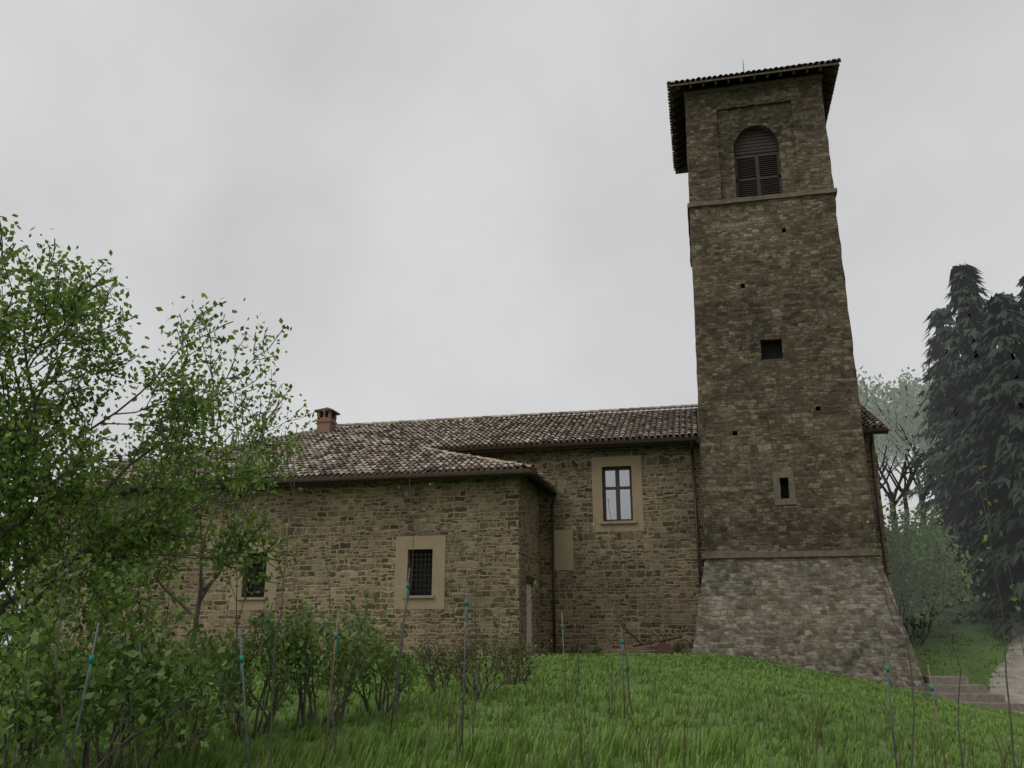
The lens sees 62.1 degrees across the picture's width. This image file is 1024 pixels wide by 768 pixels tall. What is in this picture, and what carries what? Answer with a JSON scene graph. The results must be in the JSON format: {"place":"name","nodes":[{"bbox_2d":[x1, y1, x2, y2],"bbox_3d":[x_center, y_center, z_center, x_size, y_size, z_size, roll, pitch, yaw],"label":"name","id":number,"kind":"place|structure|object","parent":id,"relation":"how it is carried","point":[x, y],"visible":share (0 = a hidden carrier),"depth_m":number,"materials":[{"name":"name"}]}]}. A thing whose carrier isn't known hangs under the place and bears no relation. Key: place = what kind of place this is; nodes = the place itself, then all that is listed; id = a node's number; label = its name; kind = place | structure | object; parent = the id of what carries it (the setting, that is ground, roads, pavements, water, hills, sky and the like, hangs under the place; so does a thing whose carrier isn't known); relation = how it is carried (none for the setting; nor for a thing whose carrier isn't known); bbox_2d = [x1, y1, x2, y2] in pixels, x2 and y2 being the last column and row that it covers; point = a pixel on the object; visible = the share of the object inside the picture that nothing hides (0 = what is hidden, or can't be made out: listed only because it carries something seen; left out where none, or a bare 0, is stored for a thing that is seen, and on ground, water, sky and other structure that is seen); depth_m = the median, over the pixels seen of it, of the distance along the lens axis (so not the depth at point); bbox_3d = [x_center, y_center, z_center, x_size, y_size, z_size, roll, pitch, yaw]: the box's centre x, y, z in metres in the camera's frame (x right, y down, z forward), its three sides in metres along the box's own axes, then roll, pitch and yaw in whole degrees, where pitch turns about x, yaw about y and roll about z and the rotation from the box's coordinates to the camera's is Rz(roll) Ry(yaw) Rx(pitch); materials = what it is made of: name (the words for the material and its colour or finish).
{"place":"outdoors","nodes":[
{"label":"outdoors","id":0,"kind":"place"},
{"bbox_2d":[0,533,1023,767],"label":"terrain","id":1,"kind":"structure","parent":0,"point":[968,628],"depth_m":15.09,"materials":[{"name":"green plant"}]},
{"bbox_2d":[42,515,79,767],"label":"sapling","id":2,"kind":"object","parent":1,"relation":"on","point":[61,707],"depth_m":6.91,"materials":[{"name":"brown plant"}]},
{"bbox_2d":[0,437,190,725],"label":"shrub","id":3,"kind":"object","parent":1,"relation":"on","point":[70,595],"depth_m":12.90,"materials":[{"name":"green plant"}]},
{"bbox_2d":[0,572,232,767],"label":"shrub","id":4,"kind":"object","parent":1,"relation":"on","point":[32,676],"depth_m":7.12,"materials":[{"name":"green plant"}]},
{"bbox_2d":[0,575,232,767],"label":"shrub","id":5,"kind":"object","parent":1,"relation":"on","point":[165,670],"depth_m":8.10,"materials":[{"name":"green plant"}]},
{"bbox_2d":[0,214,312,645],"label":"tree","id":6,"kind":"object","parent":1,"relation":"on","point":[46,459],"depth_m":9.38,"materials":[{"name":"green plant"}]},
{"bbox_2d":[90,628,252,761],"bbox_3d":[-3.836,3.629,9.954,2.342,1.503,1.455,-10,-19,31],"label":"shrub","id":7,"kind":"object","parent":1,"relation":"on","point":[222,668],"depth_m":9.81,"materials":[{"name":"green plant"}]},
{"bbox_2d":[128,359,325,716],"bbox_3d":[-4.829,2.348,13.903,2.804,6.013,2.675,-4,-17,12],"label":"young tree","id":8,"kind":"object","parent":1,"relation":"on","point":[264,453],"depth_m":14.40,"materials":[{"name":"green plant"}]},
{"bbox_2d":[218,443,274,742],"bbox_3d":[-3.545,2.632,10.837,0.875,3.776,0.660,-24,-29,54],"label":"sapling","id":9,"kind":"object","parent":1,"relation":"on","point":[236,584],"depth_m":10.98,"materials":[{"name":"brown plant"}]},
{"bbox_2d":[184,590,328,737],"bbox_3d":[-3.430,3.794,11.570,1.897,1.930,2.215,-4,-17,12],"label":"shrub","id":10,"kind":"object","parent":1,"relation":"on","point":[302,645],"depth_m":11.24,"materials":[{"name":"green plant"}]},
{"bbox_2d":[270,431,375,767],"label":"sapling","id":11,"kind":"object","parent":1,"relation":"on","point":[281,613],"depth_m":8.05,"materials":[{"name":"brown plant"}]},
{"bbox_2d":[263,582,396,727],"bbox_3d":[-2.606,3.855,12.195,1.892,2.088,2.341,-4,-17,12],"label":"shrub","id":12,"kind":"object","parent":1,"relation":"on","point":[345,651],"depth_m":11.89,"materials":[{"name":"green plant"}]},
{"bbox_2d":[315,535,366,766],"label":"sapling","id":13,"kind":"object","parent":1,"relation":"on","point":[332,661],"depth_m":8.91,"materials":[{"name":"brown plant"}]},
{"bbox_2d":[15,651,691,654],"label":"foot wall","id":14,"kind":"structure","parent":1,"relation":"on","point":[526,654],"depth_m":28.26,"materials":[{"name":"stone"}]},
{"bbox_2d":[320,623,427,714],"bbox_3d":[-2.106,4.387,13.060,1.173,1.403,1.554,-14,-22,40],"label":"shrub","id":15,"kind":"object","parent":1,"relation":"on","point":[388,659],"depth_m":13.02,"materials":[{"name":"green plant"}]},
{"bbox_2d":[395,426,432,738],"bbox_3d":[-1.395,2.543,11.304,0.303,4.141,0.726,-12,-20,36],"label":"sapling","id":16,"kind":"object","parent":1,"relation":"on","point":[409,590],"depth_m":11.37,"materials":[{"name":"brown plant"}]},
{"bbox_2d":[404,623,473,691],"bbox_3d":[-1.362,5.040,15.627,1.368,1.314,1.172,-4,-17,12],"label":"shrub","id":17,"kind":"object","parent":1,"relation":"on","point":[441,654],"depth_m":15.58,"materials":[{"name":"green plant"}]},
{"bbox_2d":[18,434,892,655],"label":"walls","id":18,"kind":"structure","parent":1,"relation":"on","point":[659,595],"depth_m":28.52,"materials":[{"name":"stone"}]},
{"bbox_2d":[101,549,432,596],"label":"annex windows","id":19,"kind":"structure","parent":18,"relation":"attached to","point":[421,579],"depth_m":27.57,"materials":[{"name":"black"}]},
{"bbox_2d":[80,455,643,611],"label":"window surrounds","id":20,"kind":"object","parent":18,"relation":"attached to","point":[563,548],"visible":0.59,"depth_m":28.42,"materials":[{"name":"beige stone"}]},
{"bbox_2d":[35,404,886,496],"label":"roof tiles","id":21,"kind":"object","parent":18,"relation":"on","point":[686,434],"depth_m":31.29,"materials":[{"name":"brown tile"}]},
{"bbox_2d":[314,407,339,433],"bbox_3d":[-8.058,1.819,36.927,0.840,1.680,0.840,-4,-17,12],"label":"chimney","id":22,"kind":"object","parent":21,"relation":"on","point":[326,422],"visible":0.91,"depth_m":36.70,"materials":[{"name":"brick"}]},
{"bbox_2d":[34,427,888,495],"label":"roof eaves","id":23,"kind":"object","parent":18,"relation":"attached to","point":[535,481],"visible":0.48,"depth_m":28.59,"materials":[{"name":"brown wood"}]},
{"bbox_2d":[34,429,888,652],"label":"gutters","id":24,"kind":"object","parent":18,"relation":"attached to","point":[549,487],"visible":0.78,"depth_m":28.82,"materials":[{"name":"brown metal"}]},
{"bbox_2d":[525,575,534,651],"bbox_3d":[0.578,7.494,27.729,0.080,2.380,1.300,-4,-17,12],"label":"door","id":25,"kind":"structure","parent":18,"relation":"attached to","point":[529,580],"depth_m":27.82,"materials":[{"name":"wood"}]},
{"bbox_2d":[602,467,632,520],"bbox_3d":[3.770,3.933,30.268,1.050,1.950,0.050,-4,-17,12],"label":"window","id":26,"kind":"structure","parent":18,"relation":"attached to","point":[617,487],"depth_m":30.28,"materials":[{"name":"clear glass"}]},
{"bbox_2d":[430,617,523,698],"bbox_3d":[-0.577,4.744,14.689,1.558,1.424,1.163,7,-18,-21],"label":"shrub","id":27,"kind":"object","parent":1,"relation":"on","point":[480,662],"depth_m":14.67,"materials":[{"name":"green plant"}]},
{"bbox_2d":[479,636,489,655],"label":"shrub","id":28,"kind":"object","parent":1,"relation":"on","point":[481,647],"depth_m":25.72,"materials":[{"name":"green plant"}]},
{"bbox_2d":[450,510,537,757],"bbox_3d":[-0.199,2.739,9.558,0.925,2.884,0.491,-9,-19,27],"label":"sapling","id":29,"kind":"object","parent":1,"relation":"on","point":[476,677],"depth_m":9.55,"materials":[{"name":"brown plant"}]},
{"bbox_2d":[68,568,946,767],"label":"stakes","id":30,"kind":"object","parent":1,"relation":"on","point":[92,656],"visible":0.9,"depth_m":9.15,"materials":[{"name":"brown"}]},
{"bbox_2d":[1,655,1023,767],"bbox_3d":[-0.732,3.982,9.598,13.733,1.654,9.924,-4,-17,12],"label":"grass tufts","id":31,"kind":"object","parent":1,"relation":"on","point":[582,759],"visible":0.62,"depth_m":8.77,"materials":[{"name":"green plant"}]},
{"bbox_2d":[485,626,551,684],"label":"shrub","id":32,"kind":"object","parent":1,"relation":"on","point":[524,653],"depth_m":16.97,"materials":[{"name":"green plant"}]},
{"bbox_2d":[549,641,564,653],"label":"small plant","id":33,"kind":"object","parent":1,"relation":"on","point":[557,650],"depth_m":28.70,"materials":[{"name":"green plant"}]},
{"bbox_2d":[569,638,583,653],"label":"small plant","id":34,"kind":"object","parent":1,"relation":"on","point":[575,649],"depth_m":28.43,"materials":[{"name":"green plant"}]},
{"bbox_2d":[569,485,592,705],"bbox_3d":[1.093,3.422,13.875,0.432,3.571,0.282,-11,-20,32],"label":"sapling","id":35,"kind":"object","parent":1,"relation":"on","point":[581,610],"depth_m":13.84,"materials":[{"name":"brown plant"}]},
{"bbox_2d":[591,645,601,653],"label":"small plant","id":36,"kind":"object","parent":1,"relation":"on","point":[595,649],"depth_m":28.53,"materials":[{"name":"green plant"}]},
{"bbox_2d":[572,499,632,715],"bbox_3d":[1.325,3.218,12.245,0.898,3.188,0.437,3,-17,-8],"label":"sapling","id":37,"kind":"object","parent":1,"relation":"on","point":[609,598],"depth_m":12.38,"materials":[{"name":"brown plant"}]},
{"bbox_2d":[620,624,690,653],"bbox_3d":[4.700,8.350,27.890,2.301,0.952,0.375,-4,-17,12],"label":"plough","id":38,"kind":"object","parent":1,"relation":"on","point":[663,647],"visible":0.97,"depth_m":27.67,"materials":[{"name":"brown wood"}]},
{"bbox_2d":[672,643,683,652],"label":"small plant","id":39,"kind":"object","parent":1,"relation":"on","point":[676,648],"depth_m":27.74,"materials":[{"name":"green plant"}]},
{"bbox_2d":[858,489,914,767],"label":"sapling","id":40,"kind":"object","parent":1,"relation":"on","point":[911,764],"depth_m":9.42,"materials":[{"name":"plant"}]},
{"bbox_2d":[875,401,911,488],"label":"tree","id":41,"kind":"object","parent":1,"relation":"on","point":[881,456],"depth_m":82.64,"materials":[{"name":"green plant"}]},
{"bbox_2d":[860,360,938,524],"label":"tree","id":42,"kind":"object","parent":1,"relation":"on","point":[906,377],"depth_m":71.85,"materials":[{"name":"green plant"}]},
{"bbox_2d":[856,366,949,530],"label":"tree","id":43,"kind":"object","parent":1,"relation":"on","point":[912,391],"depth_m":65.74,"materials":[{"name":"green plant"}]},
{"bbox_2d":[860,381,949,527],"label":"tree","id":44,"kind":"object","parent":1,"relation":"on","point":[900,489],"depth_m":86.59,"materials":[{"name":"green plant"}]},
{"bbox_2d":[864,387,946,523],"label":"tree","id":45,"kind":"object","parent":1,"relation":"on","point":[891,418],"depth_m":63.49,"materials":[{"name":"green plant"}]},
{"bbox_2d":[890,523,973,629],"bbox_3d":[15.586,7.610,34.090,5.334,4.352,4.500,-4,-17,12],"label":"bush","id":46,"kind":"object","parent":1,"relation":"on","point":[964,560],"depth_m":33.16,"materials":[{"name":"green plant"}]},
{"bbox_2d":[882,494,989,644],"bbox_3d":[14.838,7.054,33.002,5.727,5.961,6.046,-4,-17,12],"label":"bush","id":47,"kind":"object","parent":1,"relation":"on","point":[920,563],"depth_m":31.78,"materials":[{"name":"green plant"}]},
{"bbox_2d":[900,307,975,560],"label":"conifer","id":48,"kind":"object","parent":1,"relation":"on","point":[936,352],"depth_m":47.63,"materials":[{"name":"green plant"}]},
{"bbox_2d":[939,554,962,767],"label":"sapling","id":49,"kind":"object","parent":1,"relation":"on","point":[959,678],"depth_m":9.75,"materials":[{"name":"brown plant"}]},
{"bbox_2d":[909,263,1023,606],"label":"conifer","id":50,"kind":"object","parent":1,"relation":"on","point":[965,332],"depth_m":40.35,"materials":[{"name":"green plant"}]},
{"bbox_2d":[923,676,1023,711],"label":"steps","id":51,"kind":"structure","parent":1,"relation":"on","point":[946,687],"depth_m":23.88,"materials":[{"name":"stone"}]},
{"bbox_2d":[924,292,1023,642],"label":"conifer","id":52,"kind":"object","parent":1,"relation":"on","point":[1006,448],"depth_m":35.41,"materials":[{"name":"green plant"}]},
{"bbox_2d":[976,465,1014,767],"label":"sapling","id":53,"kind":"object","parent":1,"relation":"on","point":[1013,759],"depth_m":8.56,"materials":[{"name":"brown plant"}]},
{"bbox_2d":[982,276,1023,597],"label":"tree","id":54,"kind":"object","parent":1,"relation":"on","point":[1021,284],"visible":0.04,"depth_m":42.36,"materials":[{"name":"green plant"}]},
{"bbox_2d":[989,611,1023,712],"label":"track","id":55,"kind":"structure","parent":1,"relation":"on","point":[1015,673],"depth_m":27.72,"materials":[{"name":"grey gravel"}]},
{"bbox_2d":[1005,555,1023,653],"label":"sapling","id":56,"kind":"object","parent":1,"relation":"on","point":[1017,606],"depth_m":9.00,"materials":[{"name":"brown plant"}]},
{"bbox_2d":[0,0,1023,639],"label":"sky","id":57,"kind":"structure","parent":0,"point":[449,208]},
{"bbox_2d":[685,78,926,693],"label":"tower","id":58,"kind":"structure","parent":0,"point":[767,271],"depth_m":28.63,"materials":[{"name":"brown stone"}]},
{"bbox_2d":[671,62,836,171],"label":"roof rafters","id":59,"kind":"object","parent":58,"relation":"on","point":[766,76],"visible":0.46,"depth_m":33.31,"materials":[{"name":"brown wood"}]},
{"bbox_2d":[669,62,838,173],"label":"roof soffit","id":60,"kind":"structure","parent":59,"relation":"on","point":[709,83],"depth_m":33.30,"materials":[{"name":"brown wood"}]},
{"bbox_2d":[667,58,840,170],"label":"tower roof tiles","id":61,"kind":"object","parent":58,"relation":"on","point":[755,71],"visible":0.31,"depth_m":32.29,"materials":[{"name":"brown tile"}]},
{"bbox_2d":[734,130,781,196],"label":"louvered shutters","id":62,"kind":"object","parent":58,"relation":"attached to","point":[757,167],"visible":0.8,"depth_m":31.70,"materials":[{"name":"black wood"}]},
{"bbox_2d":[684,74,881,560],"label":"stone trim","id":63,"kind":"structure","parent":58,"relation":"attached to","point":[790,475],"depth_m":28.01,"materials":[{"name":"stone"}]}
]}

